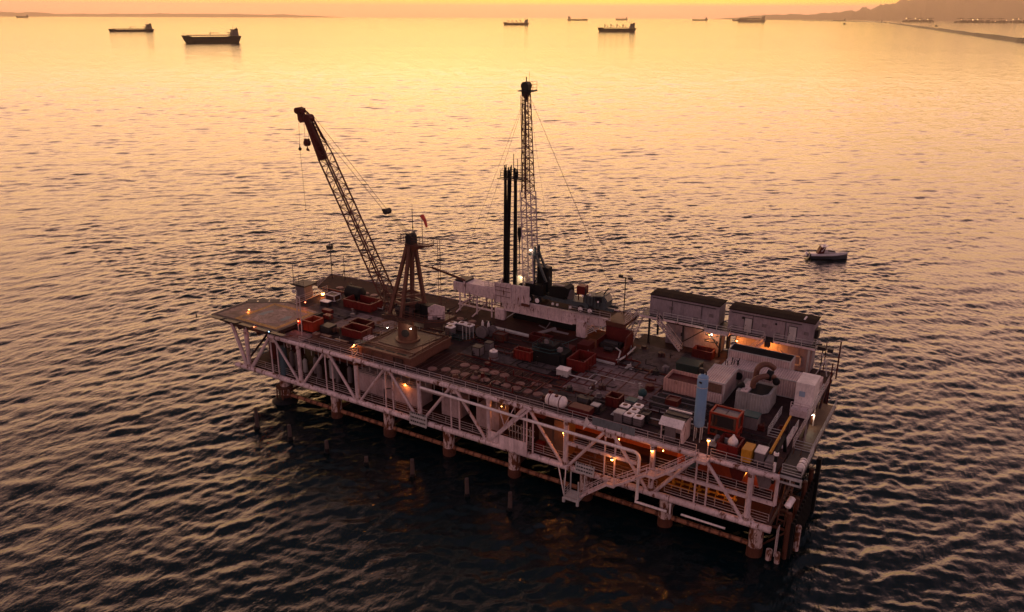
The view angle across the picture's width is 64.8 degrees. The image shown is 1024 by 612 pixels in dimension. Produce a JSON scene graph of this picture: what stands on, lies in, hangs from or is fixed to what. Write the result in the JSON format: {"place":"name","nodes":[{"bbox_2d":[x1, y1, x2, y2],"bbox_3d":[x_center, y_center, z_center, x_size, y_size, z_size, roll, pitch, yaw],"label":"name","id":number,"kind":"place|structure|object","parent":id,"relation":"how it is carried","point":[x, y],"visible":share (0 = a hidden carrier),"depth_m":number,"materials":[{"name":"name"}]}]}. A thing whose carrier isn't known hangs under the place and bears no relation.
{"place":"outdoors","nodes":[
{"label":"outdoors","id":0,"kind":"place"},
{"bbox_2d":[0,12,343,17],"bbox_3d":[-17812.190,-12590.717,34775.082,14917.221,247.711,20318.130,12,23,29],"label":"distant hills","id":1,"kind":"structure","parent":0,"point":[132,15],"depth_m":35262.58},
{"bbox_2d":[268,341,286,358],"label":"red cabinet","id":2,"kind":"object","parent":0,"point":[274,352],"visible":0.32,"depth_m":131.74,"materials":[{"name":"metal"}]},
{"bbox_2d":[0,0,898,18],"label":"sky","id":3,"kind":"structure","parent":0,"point":[604,9],"materials":[{"name":"orange"}]},
{"bbox_2d":[442,392,469,418],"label":"storage tank","id":4,"kind":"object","parent":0,"point":[446,406],"depth_m":112.95,"materials":[{"name":"metal"}]},
{"bbox_2d":[476,399,508,430],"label":"storage tank","id":5,"kind":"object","parent":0,"point":[496,422],"depth_m":109.79,"materials":[{"name":"metal"}]},
{"bbox_2d":[0,16,1023,611],"bbox_3d":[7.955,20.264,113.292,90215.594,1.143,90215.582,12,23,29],"label":"sea water","id":6,"kind":"structure","parent":0,"point":[154,186],"depth_m":195.03,"materials":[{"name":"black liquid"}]},
{"bbox_2d":[108,24,153,31],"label":"tanker ship","id":7,"kind":"object","parent":6,"relation":"on","point":[148,28],"visible":0.94,"depth_m":3005.37},
{"bbox_2d":[181,27,240,42],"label":"tanker ship","id":8,"kind":"object","parent":6,"relation":"on","point":[233,36],"visible":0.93,"depth_m":1796.67},
{"bbox_2d":[253,407,259,429],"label":"timber pile","id":9,"kind":"object","parent":6,"relation":"in","point":[256,426],"visible":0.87,"depth_m":118.34,"materials":[{"name":"brown wood"}]},
{"bbox_2d":[272,383,297,405],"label":"pile fender","id":10,"kind":"object","parent":6,"relation":"in","point":[277,400],"visible":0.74,"depth_m":126.41,"materials":[{"name":"metal"}]},
{"bbox_2d":[507,491,512,511],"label":"timber pile","id":11,"kind":"object","parent":6,"relation":"in","point":[509,508],"visible":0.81,"depth_m":98.83,"materials":[{"name":"brown wood"}]},
{"bbox_2d":[210,268,836,563],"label":"oil platform","id":12,"kind":"structure","parent":6,"relation":"in","point":[456,367],"depth_m":107.22,"materials":[{"name":"white paint"}]},
{"bbox_2d":[278,345,288,375],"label":"process vessel","id":13,"kind":"object","parent":12,"relation":"on","point":[283,366],"visible":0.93,"depth_m":125.64,"materials":[{"name":"blue paint"}]},
{"bbox_2d":[292,289,302,332],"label":"helideck light frame","id":14,"kind":"object","parent":12,"relation":"on","point":[294,291],"visible":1,"depth_m":124.04,"materials":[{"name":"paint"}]},
{"bbox_2d":[290,262,316,298],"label":"lookout hut","id":15,"kind":"object","parent":12,"relation":"on","point":[303,286],"visible":0.98,"depth_m":141.41,"materials":[{"name":"grey paint"}]},
{"bbox_2d":[302,315,323,332],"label":"skip bin","id":16,"kind":"object","parent":12,"relation":"on","point":[312,323],"visible":0.96,"depth_m":125.76,"materials":[{"name":"metal"}]},
{"bbox_2d":[320,322,336,333],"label":"valve crate","id":17,"kind":"object","parent":12,"relation":"on","point":[327,327],"visible":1,"depth_m":125.01,"materials":[{"name":"metal"}]},
{"bbox_2d":[307,333,358,352],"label":"deck pipes","id":18,"kind":"object","parent":12,"relation":"on","point":[344,342],"visible":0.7,"depth_m":120.74,"materials":[{"name":"metal"}]},
{"bbox_2d":[325,291,340,301],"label":"valve crate","id":19,"kind":"object","parent":12,"relation":"on","point":[333,296],"visible":0.91,"depth_m":139.25,"materials":[{"name":"metal"}]},
{"bbox_2d":[347,364,352,382],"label":"process vessel","id":20,"kind":"object","parent":12,"relation":"on","point":[350,374],"visible":0.98,"depth_m":123.12,"materials":[{"name":"grey paint"}]},
{"bbox_2d":[341,322,371,339],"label":"skip bin","id":21,"kind":"object","parent":12,"relation":"on","point":[350,329],"visible":0.89,"depth_m":123.58,"materials":[{"name":"metal"}]},
{"bbox_2d":[349,317,374,328],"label":"skip bin","id":22,"kind":"object","parent":12,"relation":"on","point":[362,321],"visible":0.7,"depth_m":127.24,"materials":[{"name":"metal"}]},
{"bbox_2d":[343,294,382,312],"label":"skip bin","id":23,"kind":"object","parent":12,"relation":"on","point":[353,303],"visible":0.91,"depth_m":135.52,"materials":[{"name":"metal"}]},
{"bbox_2d":[344,285,365,300],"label":"air receiver","id":24,"kind":"object","parent":23,"relation":"in","point":[356,291],"visible":0.88,"depth_m":138.47,"materials":[{"name":"black metal"}]},
{"bbox_2d":[294,107,465,368],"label":"pedestal crane","id":25,"kind":"object","parent":12,"relation":"on","point":[403,343],"visible":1,"depth_m":116.36,"materials":[{"name":"beige paint"}]},
{"bbox_2d":[358,366,441,406],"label":"long tank","id":26,"kind":"object","parent":12,"relation":"on","point":[367,376],"visible":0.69,"depth_m":117.76,"materials":[{"name":"metal"}]},
{"bbox_2d":[409,411,426,428],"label":"notice board","id":27,"kind":"object","parent":12,"relation":"attached to","point":[417,419],"visible":1,"depth_m":112.01,"materials":[{"name":"grey paint"}]},
{"bbox_2d":[441,325,476,340],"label":"tote rack","id":28,"kind":"object","parent":12,"relation":"on","point":[458,335],"visible":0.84,"depth_m":122.77,"materials":[{"name":"metal"}]},
{"bbox_2d":[445,324,456,335],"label":"liquid tote","id":29,"kind":"object","parent":28,"relation":"on","point":[450,328],"visible":0.95,"depth_m":123.43,"materials":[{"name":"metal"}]},
{"bbox_2d":[463,323,475,333],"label":"liquid tote","id":30,"kind":"object","parent":28,"relation":"on","point":[466,327],"visible":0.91,"depth_m":124.13,"materials":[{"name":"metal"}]},
{"bbox_2d":[471,343,484,356],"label":"storage box","id":31,"kind":"object","parent":12,"relation":"on","point":[478,349],"visible":1,"depth_m":116.54,"materials":[{"name":"grey paint"}]},
{"bbox_2d":[453,275,502,316],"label":"pipe tub stand","id":32,"kind":"object","parent":12,"relation":"on","point":[476,287],"visible":0.94,"depth_m":132.79,"materials":[{"name":"white paint"}]},
{"bbox_2d":[476,326,487,337],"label":"cable reel","id":33,"kind":"object","parent":12,"relation":"on","point":[481,331],"visible":1,"depth_m":122.83,"materials":[{"name":"grey paint"}]},
{"bbox_2d":[484,340,493,351],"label":"storage box","id":34,"kind":"object","parent":12,"relation":"on","point":[489,345],"visible":0.91,"depth_m":118.23,"materials":[{"name":"grey paint"}]},
{"bbox_2d":[488,348,498,360],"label":"round tank","id":35,"kind":"object","parent":12,"relation":"on","point":[493,353],"visible":0.97,"depth_m":115.21,"materials":[{"name":"metal"}]},
{"bbox_2d":[492,330,508,342],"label":"valve crate","id":36,"kind":"object","parent":12,"relation":"on","point":[503,336],"visible":1,"depth_m":121.99,"materials":[{"name":"metal"}]},
{"bbox_2d":[496,326,528,336],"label":"pipe bundle","id":37,"kind":"object","parent":12,"relation":"on","point":[514,332],"visible":0.57,"depth_m":124.83,"materials":[{"name":"grey paint"}]},
{"bbox_2d":[508,422,534,445],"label":"valve manifold","id":38,"kind":"object","parent":12,"relation":"on","point":[530,430],"visible":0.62,"depth_m":105.91,"materials":[{"name":"grey paint"}]},
{"bbox_2d":[514,346,532,361],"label":"skip bin","id":39,"kind":"object","parent":12,"relation":"on","point":[524,353],"visible":0.99,"depth_m":115.32,"materials":[{"name":"metal"}]},
{"bbox_2d":[445,71,625,322],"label":"drilling mast","id":40,"kind":"object","parent":12,"relation":"on","point":[526,91],"visible":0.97,"depth_m":123.80,"materials":[{"name":"metal"}]},
{"bbox_2d":[503,164,511,282],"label":"drill pipe stand","id":41,"kind":"object","parent":40,"relation":"attached to","point":[507,223],"visible":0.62,"depth_m":127.56,"materials":[{"name":"black metal"}]},
{"bbox_2d":[513,168,516,284],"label":"drill pipe stand","id":42,"kind":"object","parent":40,"relation":"attached to","point":[515,240],"visible":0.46,"depth_m":127.85,"materials":[{"name":"black metal"}]},
{"bbox_2d":[535,440,545,451],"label":"red drum box","id":43,"kind":"object","parent":12,"relation":"on","point":[541,442],"visible":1,"depth_m":104.22,"materials":[{"name":"paint"}]},
{"bbox_2d":[516,337,576,375],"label":"pump skid","id":44,"kind":"object","parent":12,"relation":"on","point":[550,352],"visible":1,"depth_m":113.98,"materials":[{"name":"black metal"}]},
{"bbox_2d":[545,389,567,409],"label":"water tank","id":45,"kind":"object","parent":12,"relation":"on","point":[555,400],"visible":0.99,"depth_m":100.58,"materials":[{"name":"metal"}]},
{"bbox_2d":[556,365,571,377],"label":"white chest","id":46,"kind":"object","parent":12,"relation":"on","point":[563,371],"visible":1,"depth_m":110.20,"materials":[{"name":"grey paint"}]},
{"bbox_2d":[554,419,575,456],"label":"brown cabinet","id":47,"kind":"object","parent":12,"relation":"on","point":[558,438],"visible":0.4,"depth_m":102.90,"materials":[{"name":"metal"}]},
{"bbox_2d":[495,295,643,341],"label":"rig substructure","id":48,"kind":"object","parent":12,"relation":"on","point":[542,312],"visible":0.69,"depth_m":124.77,"materials":[{"name":"white paint"}]},
{"bbox_2d":[495,279,529,306],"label":"wind wall","id":49,"kind":"structure","parent":48,"relation":"on","point":[511,293],"depth_m":128.38,"materials":[{"name":"metal"}]},
{"bbox_2d":[517,271,527,285],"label":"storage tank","id":50,"kind":"object","parent":48,"relation":"on","point":[519,280],"visible":0.27,"depth_m":130.38,"materials":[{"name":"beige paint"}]},
{"bbox_2d":[525,265,618,314],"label":"rig truck","id":51,"kind":"object","parent":48,"relation":"on","point":[564,293],"visible":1,"depth_m":124.76,"materials":[{"name":"metal"}]},
{"bbox_2d":[568,402,593,417],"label":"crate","id":52,"kind":"object","parent":12,"relation":"on","point":[584,409],"visible":0.92,"depth_m":99.67,"materials":[{"name":"paint"}]},
{"bbox_2d":[566,349,596,372],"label":"skip bin","id":53,"kind":"object","parent":12,"relation":"on","point":[579,360],"visible":0.98,"depth_m":112.78,"materials":[{"name":"metal"}]},
{"bbox_2d":[575,461,594,477],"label":"notice board","id":54,"kind":"object","parent":12,"relation":"attached to","point":[585,469],"visible":1,"depth_m":99.38,"materials":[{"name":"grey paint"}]},
{"bbox_2d":[577,389,602,405],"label":"winch","id":55,"kind":"object","parent":12,"relation":"on","point":[584,399],"visible":0.78,"depth_m":101.63,"materials":[{"name":"metal"}]},
{"bbox_2d":[565,325,635,364],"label":"mud unit","id":56,"kind":"object","parent":12,"relation":"on","point":[611,344],"visible":0.96,"depth_m":117.83,"materials":[{"name":"red paint"}]},
{"bbox_2d":[583,417,634,435],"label":"windbreak","id":57,"kind":"object","parent":12,"relation":"attached to","point":[614,426],"visible":1,"depth_m":95.93,"materials":[{"name":"metal"}]},
{"bbox_2d":[574,447,648,474],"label":"pipe rack run","id":58,"kind":"object","parent":12,"relation":"on","point":[602,459],"visible":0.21,"depth_m":99.72,"materials":[{"name":"beige paint"}]},
{"bbox_2d":[605,391,624,407],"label":"skip bin","id":59,"kind":"object","parent":12,"relation":"on","point":[614,399],"visible":0.84,"depth_m":101.72,"materials":[{"name":"metal"}]},
{"bbox_2d":[613,408,625,422],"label":"liquid tote","id":60,"kind":"object","parent":12,"relation":"on","point":[618,414],"visible":0.96,"depth_m":97.73,"materials":[{"name":"grey paint"}]},
{"bbox_2d":[622,411,634,425],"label":"liquid tote","id":61,"kind":"object","parent":12,"relation":"on","point":[627,417],"visible":0.87,"depth_m":97.20,"materials":[{"name":"plastic"}]},
{"bbox_2d":[625,396,638,405],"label":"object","id":62,"kind":"object","parent":12,"relation":"on","point":[631,400],"visible":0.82,"depth_m":100.88,"materials":[{"name":"grey paint"}]},
{"bbox_2d":[632,414,644,427],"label":"liquid tote","id":63,"kind":"object","parent":12,"relation":"on","point":[638,420],"visible":1,"depth_m":96.59,"materials":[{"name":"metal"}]},
{"bbox_2d":[638,409,651,422],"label":"pump unit","id":64,"kind":"object","parent":12,"relation":"on","point":[647,414],"visible":0.81,"depth_m":97.89,"materials":[{"name":"metal"}]},
{"bbox_2d":[659,407,691,443],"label":"roofed shelter","id":65,"kind":"object","parent":12,"relation":"on","point":[673,421],"visible":0.97,"depth_m":93.33,"materials":[{"name":"white paint"}]},
{"bbox_2d":[645,391,715,420],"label":"pipe stack","id":66,"kind":"object","parent":12,"relation":"on","point":[687,404],"visible":0.67,"depth_m":101.78,"materials":[{"name":"grey paint"}]},
{"bbox_2d":[665,395,681,406],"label":"red crate","id":67,"kind":"object","parent":66,"relation":"on","point":[673,400],"visible":1,"depth_m":100.97,"materials":[{"name":"paint"}]},
{"bbox_2d":[675,356,703,374],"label":"dark chest","id":68,"kind":"object","parent":12,"relation":"on","point":[689,365],"visible":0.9,"depth_m":109.74,"materials":[{"name":"green paint"}]},
{"bbox_2d":[663,369,722,403],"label":"open top container","id":69,"kind":"object","parent":12,"relation":"on","point":[680,382],"visible":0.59,"depth_m":105.34,"materials":[{"name":"metal"}]},
{"bbox_2d":[665,322,724,352],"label":"equipment house","id":70,"kind":"structure","parent":12,"relation":"on","point":[697,339],"depth_m":119.53,"materials":[{"name":"grey paint"}]},
{"bbox_2d":[693,367,708,442],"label":"blue silo","id":71,"kind":"object","parent":12,"relation":"on","point":[701,399],"visible":1,"depth_m":91.59,"materials":[{"name":"paint"}]},
{"bbox_2d":[667,474,736,503],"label":"yellow pipework","id":72,"kind":"object","parent":12,"relation":"on","point":[674,481],"visible":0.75,"depth_m":94.28,"materials":[{"name":"paint"}]},
{"bbox_2d":[691,345,715,360],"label":"skip bin","id":73,"kind":"object","parent":12,"relation":"on","point":[703,352],"visible":1,"depth_m":116.20,"materials":[{"name":"metal"}]},
{"bbox_2d":[705,364,737,402],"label":"shipping container","id":74,"kind":"object","parent":12,"relation":"on","point":[722,380],"visible":0.77,"depth_m":104.20,"materials":[{"name":"metal"}]},
{"bbox_2d":[707,404,743,435],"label":"generator set","id":75,"kind":"object","parent":12,"relation":"on","point":[726,420],"visible":0.94,"depth_m":94.24,"materials":[{"name":"orange paint"}]},
{"bbox_2d":[638,308,822,372],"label":"cabin stilts","id":76,"kind":"object","parent":12,"relation":"on","point":[721,330],"visible":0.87,"depth_m":115.96,"materials":[{"name":"metal"}]},
{"bbox_2d":[649,288,727,327],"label":"accommodation cabin","id":77,"kind":"object","parent":76,"relation":"on","point":[710,310],"visible":1,"depth_m":118.34,"materials":[{"name":"metal"}]},
{"bbox_2d":[727,302,820,345],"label":"accommodation cabin","id":78,"kind":"object","parent":76,"relation":"on","point":[770,322],"visible":0.99,"depth_m":112.22,"materials":[{"name":"metal"}]},
{"bbox_2d":[743,317,752,332],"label":"door","id":79,"kind":"structure","parent":78,"relation":"in","point":[747,321],"depth_m":113.82,"materials":[{"name":"grey paint"}]},
{"bbox_2d":[788,326,797,341],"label":"door","id":80,"kind":"structure","parent":78,"relation":"in","point":[792,330],"depth_m":110.83,"materials":[{"name":"grey paint"}]},
{"bbox_2d":[716,433,744,456],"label":"skip bin","id":81,"kind":"object","parent":12,"relation":"on","point":[721,445],"visible":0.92,"depth_m":90.91,"materials":[{"name":"metal"}]},
{"bbox_2d":[727,434,738,446],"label":"bulk bag","id":82,"kind":"object","parent":81,"relation":"in","point":[733,440],"visible":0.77,"depth_m":91.03,"materials":[{"name":"fabric"}]},
{"bbox_2d":[729,467,746,481],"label":"slung hopper","id":83,"kind":"object","parent":12,"relation":"hanging from","point":[738,475],"visible":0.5,"depth_m":90.72,"materials":[{"name":"red paint"}]},
{"bbox_2d":[740,442,755,463],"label":"yellow cabinet","id":84,"kind":"object","parent":12,"relation":"on","point":[748,449],"visible":0.9,"depth_m":89.02,"materials":[{"name":"metal"}]},
{"bbox_2d":[743,409,761,430],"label":"pump unit","id":85,"kind":"object","parent":12,"relation":"on","point":[751,420],"visible":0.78,"depth_m":96.19,"materials":[{"name":"grey paint"}]},
{"bbox_2d":[734,361,779,413],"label":"mud tank","id":86,"kind":"object","parent":12,"relation":"on","point":[755,393],"visible":1,"depth_m":100.96,"materials":[{"name":"grey metal"}]},
{"bbox_2d":[754,444,768,463],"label":"white cabinet","id":87,"kind":"object","parent":12,"relation":"on","point":[761,453],"visible":0.97,"depth_m":88.91,"materials":[{"name":"metal"}]},
{"bbox_2d":[728,343,795,369],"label":"shipping container","id":88,"kind":"object","parent":12,"relation":"on","point":[760,355],"visible":0.49,"depth_m":109.03,"materials":[{"name":"metal"}]},
{"bbox_2d":[722,357,802,398],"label":"shipping container","id":89,"kind":"object","parent":12,"relation":"on","point":[788,379],"visible":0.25,"depth_m":105.81,"materials":[{"name":"metal"}]},
{"bbox_2d":[756,475,770,489],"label":"slung hopper","id":90,"kind":"object","parent":12,"relation":"hanging from","point":[763,482],"visible":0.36,"depth_m":89.26,"materials":[{"name":"grey paint"}]},
{"bbox_2d":[764,454,773,468],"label":"grey cabinet","id":91,"kind":"object","parent":12,"relation":"on","point":[769,459],"visible":0.79,"depth_m":88.00,"materials":[{"name":"metal"}]},
{"bbox_2d":[736,336,815,372],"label":"equipment house","id":92,"kind":"structure","parent":12,"relation":"on","point":[800,359],"depth_m":112.47,"materials":[{"name":"beige paint"}]},
{"bbox_2d":[771,435,786,483],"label":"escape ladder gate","id":93,"kind":"structure","parent":12,"relation":"on","point":[783,441],"depth_m":87.79,"materials":[{"name":"white metal"}]},
{"bbox_2d":[769,415,791,454],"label":"yellow boom","id":94,"kind":"object","parent":12,"relation":"on","point":[787,423],"visible":0.94,"depth_m":92.23,"materials":[{"name":"paint"}]},
{"bbox_2d":[767,407,798,448],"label":"side walk rail","id":95,"kind":"object","parent":12,"relation":"on","point":[792,432],"visible":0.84,"depth_m":94.98,"materials":[{"name":"metal"}]},
{"bbox_2d":[784,496,795,508],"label":"life raft","id":96,"kind":"object","parent":12,"relation":"hanging from","point":[790,501],"visible":1,"depth_m":87.61,"materials":[{"name":"white plastic"}]},
{"bbox_2d":[797,458,807,471],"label":"life raft","id":97,"kind":"object","parent":12,"relation":"on","point":[801,463],"visible":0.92,"depth_m":87.18,"materials":[{"name":"white plastic"}]},
{"bbox_2d":[789,372,820,441],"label":"control booth","id":98,"kind":"object","parent":12,"relation":"on","point":[807,389],"visible":0.93,"depth_m":99.65,"materials":[{"name":"white paint"}]},
{"bbox_2d":[806,359,826,421],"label":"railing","id":99,"kind":"object","parent":12,"relation":"on","point":[814,401],"visible":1,"depth_m":102.86,"materials":[{"name":"metal"}]},
{"bbox_2d":[814,344,833,374],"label":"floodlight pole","id":100,"kind":"object","parent":12,"relation":"on","point":[821,347],"visible":0.93,"depth_m":109.24,"materials":[{"name":"metal"}]},
{"bbox_2d":[822,341,841,403],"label":"flare davit","id":101,"kind":"object","parent":12,"relation":"on","point":[838,357],"visible":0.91,"depth_m":110.95,"materials":[{"name":"red paint"}]},
{"bbox_2d":[597,23,636,31],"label":"bulk carrier","id":102,"kind":"object","parent":6,"relation":"on","point":[631,28],"visible":0.97,"depth_m":3417.13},
{"bbox_2d":[737,16,765,21],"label":"container ship","id":103,"kind":"object","parent":6,"relation":"on","point":[751,19],"visible":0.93,"depth_m":11780.06},
{"bbox_2d":[805,243,847,259],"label":"motor yacht","id":104,"kind":"object","parent":6,"relation":"on","point":[822,252],"visible":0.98,"depth_m":203.57,"materials":[{"name":"white paint"}]},
{"bbox_2d":[889,22,1023,42],"bbox_3d":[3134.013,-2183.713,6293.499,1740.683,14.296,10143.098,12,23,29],"label":"breakwater","id":105,"kind":"object","parent":6,"relation":"in","point":[1008,38],"visible":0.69,"depth_m":2883.46,"materials":[{"name":"stone"}]},
{"bbox_2d":[954,18,1008,22],"bbox_3d":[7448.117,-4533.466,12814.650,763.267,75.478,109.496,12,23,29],"label":"harbour terminal","id":106,"kind":"object","parent":6,"relation":"on","point":[982,21],"visible":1,"depth_m":12801.18,"materials":[{"name":"beige"}]},
{"bbox_2d":[529,331,553,342],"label":"skip bin","id":107,"kind":"object","parent":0,"point":[534,336],"visible":0.62,"depth_m":122.07,"materials":[{"name":"metal"}]},
{"bbox_2d":[539,416,554,449],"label":"pump house","id":108,"kind":"structure","parent":0,"point":[549,432],"depth_m":104.41,"materials":[{"name":"metal"}]},
{"bbox_2d":[722,0,1023,20],"bbox_3d":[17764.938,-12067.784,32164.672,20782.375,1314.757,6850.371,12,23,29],"label":"hills","id":109,"kind":"structure","parent":0,"point":[1009,10],"depth_m":31779.87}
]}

